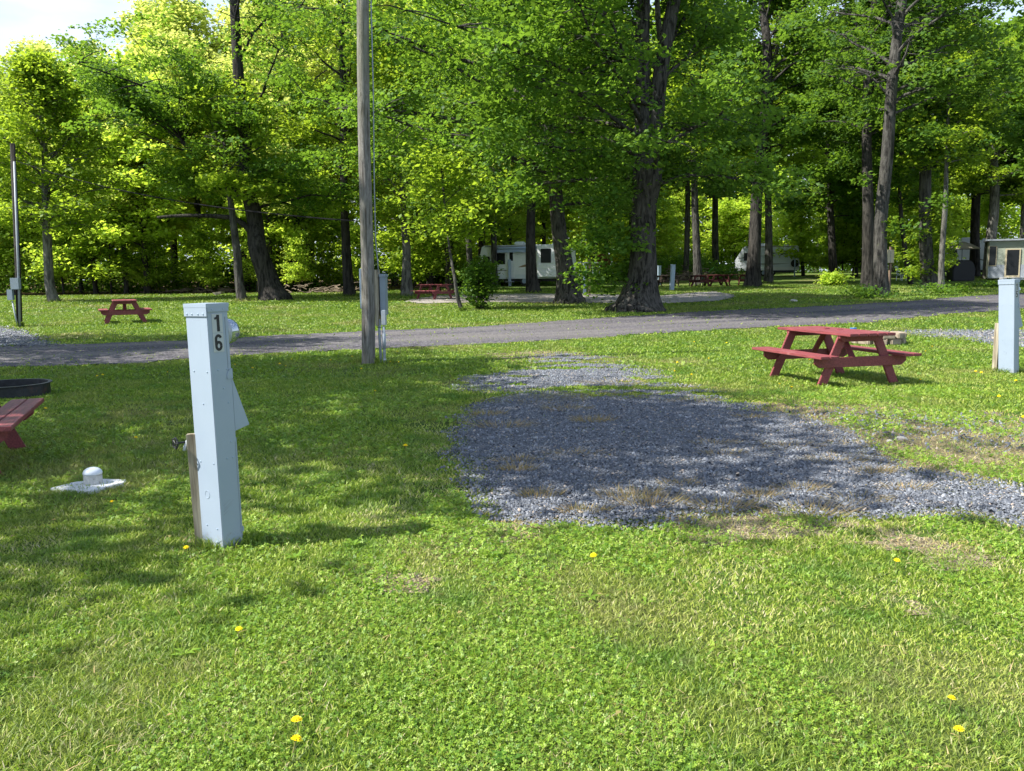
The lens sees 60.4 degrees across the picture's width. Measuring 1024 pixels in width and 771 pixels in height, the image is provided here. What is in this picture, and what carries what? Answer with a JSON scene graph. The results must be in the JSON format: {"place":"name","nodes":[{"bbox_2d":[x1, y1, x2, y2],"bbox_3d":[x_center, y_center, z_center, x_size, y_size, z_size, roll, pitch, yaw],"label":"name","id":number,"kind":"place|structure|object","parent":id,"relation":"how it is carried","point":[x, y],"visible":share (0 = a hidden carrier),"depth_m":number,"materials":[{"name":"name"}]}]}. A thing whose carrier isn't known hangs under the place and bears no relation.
{"place":"outdoors","nodes":[
{"label":"outdoors","id":0,"kind":"place"},
{"bbox_2d":[0,270,1023,770],"bbox_3d":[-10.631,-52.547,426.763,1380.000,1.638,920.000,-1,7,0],"label":"ground","id":1,"kind":"structure","parent":0,"point":[788,278],"depth_m":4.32,"materials":[{"name":"green plant"}]},
{"bbox_2d":[7,143,22,326],"bbox_3d":[-15.655,-4.635,27.599,0.556,5.792,0.309,-1,7,0],"label":"utility pole","id":2,"kind":"object","parent":1,"relation":"on","point":[15,283],"visible":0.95,"depth_m":27.61,"materials":[{"name":"grey wood"}]},
{"bbox_2d":[0,196,41,293],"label":"woodland sapling","id":3,"kind":"object","parent":1,"relation":"on","point":[7,270],"visible":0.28,"depth_m":57.36,"materials":[{"name":"green plant"}]},
{"bbox_2d":[0,98,42,294],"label":"woodland tree","id":4,"kind":"object","parent":1,"relation":"on","point":[22,241],"visible":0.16,"depth_m":57.43,"materials":[{"name":"green plant"}]},
{"bbox_2d":[0,398,43,474],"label":"picnic table","id":5,"kind":"object","parent":1,"relation":"on","point":[14,413],"visible":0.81,"depth_m":8.03,"materials":[{"name":"red paint"}]},
{"bbox_2d":[0,378,52,399],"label":"fire ring","id":6,"kind":"object","parent":1,"relation":"on","point":[19,388],"visible":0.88,"depth_m":12.24,"materials":[{"name":"metal"}]},
{"bbox_2d":[0,34,59,209],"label":"woodland tree","id":7,"kind":"object","parent":1,"relation":"on","point":[37,46],"visible":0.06,"depth_m":62.86,"materials":[{"name":"green plant"}]},
{"bbox_2d":[9,189,97,293],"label":"woodland sapling","id":8,"kind":"object","parent":1,"relation":"on","point":[65,255],"visible":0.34,"depth_m":56.14,"materials":[{"name":"green plant"}]},
{"bbox_2d":[14,179,102,293],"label":"woodland sapling","id":9,"kind":"object","parent":1,"relation":"on","point":[55,272],"visible":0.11,"depth_m":57.34,"materials":[{"name":"green plant"}]},
{"bbox_2d":[0,43,134,301],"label":"maple tree","id":10,"kind":"object","parent":1,"relation":"on","point":[41,87],"visible":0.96,"depth_m":45.03,"materials":[{"name":"green plant"}]},
{"bbox_2d":[51,467,125,493],"bbox_3d":[-3.275,0.741,6.833,0.453,0.209,0.378,1,7,12],"label":"sewer cap","id":11,"kind":"object","parent":1,"relation":"on","point":[92,476],"visible":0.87,"depth_m":6.79,"materials":[{"name":"plastic"}]},
{"bbox_2d":[32,87,147,293],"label":"woodland tree","id":12,"kind":"object","parent":1,"relation":"on","point":[80,240],"visible":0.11,"depth_m":56.29,"materials":[{"name":"green plant"}]},
{"bbox_2d":[62,167,155,293],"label":"woodland sapling","id":13,"kind":"object","parent":1,"relation":"on","point":[109,252],"visible":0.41,"depth_m":56.33,"materials":[{"name":"green plant"}]},
{"bbox_2d":[59,81,169,293],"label":"woodland tree","id":14,"kind":"object","parent":1,"relation":"on","point":[126,281],"visible":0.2,"depth_m":55.88,"materials":[{"name":"green plant"}]},
{"bbox_2d":[98,299,151,323],"bbox_3d":[-12.991,-2.492,29.511,1.606,0.816,1.830,-4,8,-25],"label":"picnic table","id":15,"kind":"object","parent":1,"relation":"on","point":[136,310],"visible":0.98,"depth_m":28.98,"materials":[{"name":"red paint"}]},
{"bbox_2d":[55,51,207,293],"bbox_3d":[-24.003,-13.290,56.653,10.237,15.322,8.509,-4,8,-27],"label":"woodland tree","id":16,"kind":"object","parent":1,"relation":"on","point":[120,234],"visible":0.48,"depth_m":55.47,"materials":[{"name":"green plant"}]},
{"bbox_2d":[132,223,177,292],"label":"woodland sapling","id":17,"kind":"object","parent":1,"relation":"on","point":[154,253],"visible":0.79,"depth_m":56.97,"materials":[{"name":"green plant"}]},
{"bbox_2d":[111,0,201,282],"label":"woodland tree","id":18,"kind":"object","parent":1,"relation":"on","point":[136,51],"visible":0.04,"depth_m":73.48,"materials":[{"name":"green plant"}]},
{"bbox_2d":[108,25,224,285],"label":"woodland tree","id":19,"kind":"object","parent":1,"relation":"on","point":[143,33],"visible":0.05,"depth_m":65.95,"materials":[{"name":"green plant"}]},
{"bbox_2d":[121,0,231,282],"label":"woodland tree","id":20,"kind":"object","parent":1,"relation":"on","point":[189,13],"visible":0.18,"depth_m":62.50,"materials":[{"name":"green plant"}]},
{"bbox_2d":[135,22,230,290],"bbox_3d":[-21.672,-15.068,59.772,8.932,17.937,8.010,-8,10,-44],"label":"woodland tree","id":21,"kind":"object","parent":1,"relation":"on","point":[179,35],"visible":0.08,"depth_m":58.30,"materials":[{"name":"green plant"}]},
{"bbox_2d":[186,433,202,544],"bbox_3d":[-1.890,0.726,5.307,0.070,0.885,0.040,-3,7,-8],"label":"wooden stake","id":22,"kind":"object","parent":1,"relation":"on","point":[192,462],"visible":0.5,"depth_m":5.27,"materials":[{"name":"grey wood"}]},
{"bbox_2d":[171,220,228,289],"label":"woodland sapling","id":23,"kind":"object","parent":1,"relation":"on","point":[185,263],"visible":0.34,"depth_m":58.39,"materials":[{"name":"green plant"}]},
{"bbox_2d":[180,218,229,292],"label":"woodland sapling","id":24,"kind":"object","parent":1,"relation":"on","point":[203,244],"visible":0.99,"depth_m":55.87,"materials":[{"name":"green plant"}]},
{"bbox_2d":[37,0,388,300],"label":"maple tree","id":25,"kind":"object","parent":1,"relation":"on","point":[125,99],"visible":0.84,"depth_m":43.13,"materials":[{"name":"green plant"}]},
{"bbox_2d":[183,303,248,550],"bbox_3d":[-1.735,0.288,5.269,0.231,1.560,0.262,4,9,37],"label":"power pedestal","id":26,"kind":"object","parent":1,"relation":"on","point":[219,414],"visible":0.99,"depth_m":5.16,"materials":[{"name":"paint"}]},
{"bbox_2d":[148,73,314,300],"bbox_3d":[-14.020,-9.745,44.257,8.269,11.527,7.481,-1,7,0],"label":"tree","id":27,"kind":"object","parent":1,"relation":"on","point":[225,179],"visible":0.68,"depth_m":43.56,"materials":[{"name":"green plant"}]},
{"bbox_2d":[192,139,287,290],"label":"woodland tree","id":28,"kind":"object","parent":1,"relation":"on","point":[224,223],"visible":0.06,"depth_m":58.90,"materials":[{"name":"green plant"}]},
{"bbox_2d":[205,0,296,170],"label":"woodland tree","id":29,"kind":"object","parent":1,"relation":"on","point":[227,20],"visible":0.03,"depth_m":63.86,"materials":[{"name":"green plant"}]},
{"bbox_2d":[229,217,281,291],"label":"woodland sapling","id":30,"kind":"object","parent":1,"relation":"on","point":[248,261],"visible":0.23,"depth_m":56.78,"materials":[{"name":"green plant"}]},
{"bbox_2d":[196,41,330,258],"bbox_3d":[-15.955,-13.952,57.046,8.418,16.316,7.368,5,9,39],"label":"woodland tree","id":31,"kind":"object","parent":1,"relation":"on","point":[282,94],"visible":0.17,"depth_m":55.76,"materials":[{"name":"green plant"}]},
{"bbox_2d":[244,201,310,283],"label":"woodland sapling","id":32,"kind":"object","parent":1,"relation":"on","point":[278,253],"visible":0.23,"depth_m":58.44,"materials":[{"name":"green plant"}]},
{"bbox_2d":[202,0,354,289],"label":"tall tree","id":33,"kind":"object","parent":1,"relation":"on","point":[243,11],"visible":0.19,"depth_m":57.93,"materials":[{"name":"green plant"}]},
{"bbox_2d":[220,57,353,290],"bbox_3d":[-14.564,-13.670,58.682,8.480,15.269,9.484,5,9,40],"label":"woodland tree","id":34,"kind":"object","parent":1,"relation":"on","point":[284,230],"visible":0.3,"depth_m":57.55,"materials":[{"name":"green plant"}]},
{"bbox_2d":[272,229,322,286],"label":"woodland sapling","id":35,"kind":"object","parent":1,"relation":"on","point":[295,247],"visible":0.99,"depth_m":56.09,"materials":[{"name":"green plant"}]},
{"bbox_2d":[304,210,351,286],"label":"woodland sapling","id":36,"kind":"object","parent":1,"relation":"on","point":[331,231],"visible":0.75,"depth_m":57.49,"materials":[{"name":"green plant"}]},
{"bbox_2d":[259,0,422,295],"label":"tall tree","id":37,"kind":"object","parent":1,"relation":"on","point":[304,125],"visible":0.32,"depth_m":47.95,"materials":[{"name":"green plant"}]},
{"bbox_2d":[297,0,389,197],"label":"woodland tree","id":38,"kind":"object","parent":1,"relation":"on","point":[338,77],"visible":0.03,"depth_m":63.65,"materials":[{"name":"green plant"}]},
{"bbox_2d":[324,219,380,290],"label":"woodland sapling","id":39,"kind":"object","parent":1,"relation":"on","point":[355,234],"visible":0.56,"depth_m":57.02,"materials":[{"name":"green plant"}]},
{"bbox_2d":[357,0,387,363],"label":"utility pole","id":40,"kind":"object","parent":1,"relation":"on","point":[373,294],"visible":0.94,"depth_m":15.91,"materials":[{"name":"grey wood"}]},
{"bbox_2d":[312,7,493,295],"bbox_3d":[-5.334,-12.245,47.593,10.515,15.330,9.828,-1,7,0],"label":"tree","id":41,"kind":"object","parent":1,"relation":"on","point":[384,211],"visible":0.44,"depth_m":46.69,"materials":[{"name":"green plant"}]},
{"bbox_2d":[375,192,436,283],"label":"woodland sapling","id":42,"kind":"object","parent":1,"relation":"on","point":[395,266],"visible":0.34,"depth_m":56.03,"materials":[{"name":"green plant"}]},
{"bbox_2d":[337,0,497,285],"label":"woodland tree","id":43,"kind":"object","parent":1,"relation":"on","point":[428,280],"visible":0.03,"depth_m":62.94,"materials":[{"name":"green plant"}]},
{"bbox_2d":[399,185,466,283],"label":"woodland sapling","id":44,"kind":"object","parent":1,"relation":"on","point":[430,264],"visible":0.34,"depth_m":56.35,"materials":[{"name":"green plant"}]},
{"bbox_2d":[372,39,517,289],"bbox_3d":[-4.324,-13.551,55.584,10.802,15.621,9.023,-1,7,0],"label":"tree","id":45,"kind":"object","parent":1,"relation":"on","point":[447,270],"visible":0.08,"depth_m":55.20,"materials":[{"name":"green plant"}]},
{"bbox_2d":[381,140,520,308],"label":"sapling","id":46,"kind":"object","parent":1,"relation":"on","point":[441,172],"visible":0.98,"depth_m":33.39,"materials":[{"name":"green plant"}]},
{"bbox_2d":[427,209,481,283],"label":"woodland sapling","id":47,"kind":"object","parent":1,"relation":"on","point":[457,258],"visible":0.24,"depth_m":56.21,"materials":[{"name":"green plant"}]},
{"bbox_2d":[250,0,670,303],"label":"oak tree","id":48,"kind":"object","parent":1,"relation":"on","point":[564,293],"visible":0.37,"depth_m":37.68,"materials":[{"name":"green plant"}]},
{"bbox_2d":[411,78,514,285],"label":"tree","id":49,"kind":"object","parent":1,"relation":"on","point":[493,216],"visible":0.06,"depth_m":54.42,"materials":[{"name":"green plant"}]},
{"bbox_2d":[449,254,504,309],"bbox_3d":[-1.231,-3.958,34.737,2.091,2.444,2.139,4,8,30],"label":"shrub","id":50,"kind":"object","parent":1,"relation":"on","point":[479,275],"visible":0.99,"depth_m":34.44,"materials":[{"name":"green plant"}]},
{"bbox_2d":[0,239,959,293],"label":"undergrowth","id":51,"kind":"object","parent":1,"relation":"on","point":[718,268],"visible":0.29,"depth_m":61.74,"materials":[{"name":"green plant"}]},
{"bbox_2d":[1,98,1020,282],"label":"wood","id":52,"kind":"object","parent":1,"relation":"on","point":[226,255],"visible":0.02,"depth_m":99.51,"materials":[{"name":"green plant"}]},
{"bbox_2d":[0,337,1023,770],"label":"clover","id":53,"kind":"object","parent":1,"relation":"on","point":[550,613],"visible":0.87,"depth_m":4.14,"materials":[{"name":"green plant"}]},
{"bbox_2d":[0,326,1023,346],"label":"sparse gravel","id":54,"kind":"structure","parent":1,"relation":"on","point":[933,331],"depth_m":21.75,"materials":[{"name":"grey gravel"}]},
{"bbox_2d":[0,376,1023,765],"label":"lawn weeds","id":55,"kind":"object","parent":1,"relation":"on","point":[506,758],"visible":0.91,"depth_m":4.99,"materials":[{"name":"yellow plant"}]},
{"bbox_2d":[2,312,1023,770],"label":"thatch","id":56,"kind":"object","parent":1,"relation":"on","point":[712,514],"visible":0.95,"depth_m":5.75,"materials":[{"name":"plant"}]},
{"bbox_2d":[478,156,551,282],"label":"woodland tree","id":57,"kind":"object","parent":1,"relation":"on","point":[502,238],"visible":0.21,"depth_m":68.62,"materials":[{"name":"green plant"}]},
{"bbox_2d":[13,276,1023,551],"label":"tall grass","id":58,"kind":"structure","parent":1,"relation":"on","point":[249,532],"depth_m":7.12,"materials":[{"name":"green plant"}]},
{"bbox_2d":[480,242,575,285],"bbox_3d":[0.634,-9.036,65.179,7.881,3.226,3.130,1,7,13],"label":"travel trailer","id":59,"kind":"object","parent":1,"relation":"on","point":[515,254],"visible":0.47,"depth_m":64.31,"materials":[{"name":"white metal"}]},
{"bbox_2d":[441,1,633,292],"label":"tall tree","id":60,"kind":"object","parent":1,"relation":"on","point":[532,282],"visible":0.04,"depth_m":51.05,"materials":[{"name":"green plant"}]},
{"bbox_2d":[505,86,601,244],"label":"woodland tree","id":61,"kind":"object","parent":1,"relation":"on","point":[544,216],"visible":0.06,"depth_m":76.11,"materials":[{"name":"green plant"}]},
{"bbox_2d":[406,291,732,302],"bbox_3d":[3.137,-4.367,43.666,16.450,0.233,12.950,-1,7,0],"label":"gravel site","id":62,"kind":"object","parent":1,"relation":"on","point":[674,298],"visible":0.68,"depth_m":43.10},
{"bbox_2d":[333,0,824,312],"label":"oak tree","id":63,"kind":"object","parent":1,"relation":"on","point":[647,150],"visible":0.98,"depth_m":30.07,"materials":[{"name":"green plant"}]},
{"bbox_2d":[189,350,1023,614],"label":"bare earth","id":64,"kind":"structure","parent":1,"relation":"on","point":[773,531],"depth_m":6.80,"materials":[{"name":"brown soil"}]},
{"bbox_2d":[746,404,1023,453],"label":"loose stones","id":65,"kind":"object","parent":64,"relation":"on","point":[956,437],"visible":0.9,"depth_m":8.86,"materials":[{"name":"gravel"}]},
{"bbox_2d":[622,184,683,261],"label":"woodland sapling","id":66,"kind":"object","parent":1,"relation":"on","point":[662,236],"visible":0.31,"depth_m":96.70,"materials":[{"name":"green plant"}]},
{"bbox_2d":[613,0,753,284],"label":"tall tree","id":67,"kind":"object","parent":1,"relation":"on","point":[697,267],"visible":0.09,"depth_m":60.49,"materials":[{"name":"green plant"}]},
{"bbox_2d":[612,0,764,279],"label":"woodland tree","id":68,"kind":"object","parent":1,"relation":"on","point":[687,233],"visible":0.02,"depth_m":74.58,"materials":[{"name":"green plant"}]},
{"bbox_2d":[668,177,711,253],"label":"woodland tree","id":69,"kind":"object","parent":1,"relation":"on","point":[701,201],"visible":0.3,"depth_m":109.52,"materials":[{"name":"green plant"}]},
{"bbox_2d":[467,376,940,517],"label":"dry grass","id":70,"kind":"structure","parent":1,"relation":"on","point":[632,491],"depth_m":6.41,"materials":[{"name":"beige plant"}]},
{"bbox_2d":[691,196,747,263],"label":"woodland sapling","id":71,"kind":"object","parent":1,"relation":"on","point":[721,248],"visible":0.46,"depth_m":99.08,"materials":[{"name":"green plant"}]},
{"bbox_2d":[436,351,1023,530],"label":"gravel pad","id":72,"kind":"object","parent":1,"relation":"on","point":[643,487],"visible":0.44,"depth_m":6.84,"materials":[{"name":"gravel"}]},
{"bbox_2d":[684,75,779,264],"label":"tall tree","id":73,"kind":"object","parent":1,"relation":"on","point":[715,250],"visible":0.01,"depth_m":81.63,"materials":[{"name":"plant"}]},
{"bbox_2d":[706,197,764,270],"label":"sapling","id":74,"kind":"object","parent":1,"relation":"on","point":[737,209],"visible":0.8,"depth_m":97.27,"materials":[{"name":"green plant"}]},
{"bbox_2d":[733,243,798,275],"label":"travel trailer","id":75,"kind":"object","parent":1,"relation":"on","point":[782,263],"visible":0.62,"depth_m":84.88,"materials":[{"name":"silver metal"}]},
{"bbox_2d":[723,0,858,282],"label":"tall tree","id":76,"kind":"object","parent":1,"relation":"on","point":[797,159],"visible":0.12,"depth_m":63.07,"materials":[{"name":"green plant"}]},
{"bbox_2d":[698,0,886,286],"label":"tall tree","id":77,"kind":"object","parent":1,"relation":"on","point":[790,73],"visible":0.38,"depth_m":54.52,"materials":[{"name":"green plant"}]},
{"bbox_2d":[763,185,827,275],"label":"sapling","id":78,"kind":"object","parent":1,"relation":"on","point":[798,220],"visible":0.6,"depth_m":84.22,"materials":[{"name":"green plant"}]},
{"bbox_2d":[749,12,877,273],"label":"tall tree","id":79,"kind":"object","parent":1,"relation":"on","point":[826,196],"visible":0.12,"depth_m":73.69,"materials":[{"name":"green plant"}]},
{"bbox_2d":[797,197,861,275],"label":"woodland sapling","id":80,"kind":"object","parent":1,"relation":"on","point":[842,232],"visible":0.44,"depth_m":78.12,"materials":[{"name":"green plant"}]},
{"bbox_2d":[752,326,921,385],"bbox_3d":[4.735,-0.444,13.003,1.606,0.816,1.830,-3,7,-14],"label":"picnic table","id":81,"kind":"object","parent":1,"relation":"on","point":[830,357],"visible":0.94,"depth_m":12.51,"materials":[{"name":"red paint"}]},
{"bbox_2d":[809,186,909,276],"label":"sapling","id":82,"kind":"object","parent":1,"relation":"on","point":[856,264],"visible":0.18,"depth_m":78.85,"materials":[{"name":"green plant"}]},
{"bbox_2d":[797,1,949,204],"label":"woodland tree","id":83,"kind":"object","parent":1,"relation":"on","point":[825,178],"visible":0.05,"depth_m":70.93,"materials":[{"name":"green plant"}]},
{"bbox_2d":[780,0,968,287],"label":"tall tree","id":84,"kind":"object","parent":1,"relation":"on","point":[867,277],"visible":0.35,"depth_m":48.83,"materials":[{"name":"green plant"}]},
{"bbox_2d":[838,104,943,284],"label":"tree","id":85,"kind":"object","parent":1,"relation":"on","point":[898,181],"visible":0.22,"depth_m":55.58,"materials":[{"name":"green plant"}]},
{"bbox_2d":[771,0,1023,296],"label":"tall tree","id":86,"kind":"object","parent":1,"relation":"on","point":[886,107],"visible":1,"depth_m":40.23,"materials":[{"name":"green plant"}]},
{"bbox_2d":[809,0,1023,287],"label":"tall tree","id":87,"kind":"object","parent":1,"relation":"on","point":[853,169],"visible":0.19,"depth_m":50.56,"materials":[{"name":"green plant"}]},
{"bbox_2d":[888,179,960,276],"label":"woodland sapling","id":88,"kind":"object","parent":1,"relation":"on","point":[901,262],"visible":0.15,"depth_m":56.98,"materials":[{"name":"green plant"}]},
{"bbox_2d":[895,193,962,281],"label":"woodland sapling","id":89,"kind":"object","parent":1,"relation":"on","point":[915,271],"visible":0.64,"depth_m":50.91,"materials":[{"name":"green plant"}]},
{"bbox_2d":[887,163,971,278],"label":"woodland sapling","id":90,"kind":"object","parent":1,"relation":"on","point":[892,208],"visible":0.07,"depth_m":68.21,"materials":[{"name":"green plant"}]},
{"bbox_2d":[839,278,1023,298],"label":"scrub","id":91,"kind":"object","parent":1,"relation":"on","point":[862,292],"visible":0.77,"depth_m":43.34,"materials":[{"name":"green plant"}]},
{"bbox_2d":[876,21,1012,288],"bbox_3d":[23.663,-12.447,48.919,7.063,14.660,6.308,5,9,40],"label":"tall tree","id":92,"kind":"object","parent":1,"relation":"on","point":[964,157],"visible":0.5,"depth_m":48.03,"materials":[{"name":"green plant"}]},
{"bbox_2d":[933,31,1023,278],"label":"tall tree","id":93,"kind":"object","parent":1,"relation":"on","point":[993,168],"visible":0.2,"depth_m":67.31,"materials":[{"name":"green plant"}]},
{"bbox_2d":[934,22,1023,277],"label":"tall tree","id":94,"kind":"object","parent":1,"relation":"on","point":[974,257],"visible":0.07,"depth_m":70.90,"materials":[{"name":"green plant"}]},
{"bbox_2d":[957,186,1023,239],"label":"woodland sapling","id":95,"kind":"object","parent":1,"relation":"on","point":[984,208],"visible":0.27,"depth_m":78.25,"materials":[{"name":"green plant"}]},
{"bbox_2d":[976,0,1023,156],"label":"woodland tree","id":96,"kind":"object","parent":1,"relation":"on","point":[1012,137],"visible":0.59,"depth_m":55.25,"materials":[{"name":"green plant"}]},
{"bbox_2d":[983,238,1023,279],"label":"travel trailer","id":97,"kind":"object","parent":1,"relation":"on","point":[1005,258],"visible":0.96,"depth_m":64.85,"materials":[{"name":"beige metal"}]},
{"bbox_2d":[1004,249,1020,277],"bbox_3d":[36.830,-8.997,64.703,1.000,2.100,0.086,3,8,26],"label":"window","id":98,"kind":"structure","parent":97,"relation":"in","point":[1012,256],"depth_m":64.68,"materials":[{"name":"black glass"}]},
{"bbox_2d":[986,4,1023,177],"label":"woodland tree","id":99,"kind":"object","parent":1,"relation":"on","point":[1020,160],"visible":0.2,"depth_m":61.58,"materials":[{"name":"green plant"}]},
{"bbox_2d":[998,279,1022,373],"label":"power pedestal","id":100,"kind":"object","parent":1,"relation":"on","point":[1010,322],"visible":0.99,"depth_m":13.49,"materials":[{"name":"paint"}]},
{"bbox_2d":[0,293,1023,366],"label":"gravel road","id":101,"kind":"structure","parent":0,"point":[552,330],"depth_m":23.55,"materials":[{"name":"grey gravel"}]},
{"bbox_2d":[0,0,1023,275],"label":"sky","id":102,"kind":"structure","parent":0,"point":[19,19],"materials":[{"name":"white"}]},
{"bbox_2d":[946,260,974,280],"bbox_3d":[32.402,-8.294,63.510,1.634,1.478,1.000,-1,7,0],"label":"covered grill","id":103,"kind":"object","parent":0,"point":[963,270],"visible":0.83,"depth_m":63.04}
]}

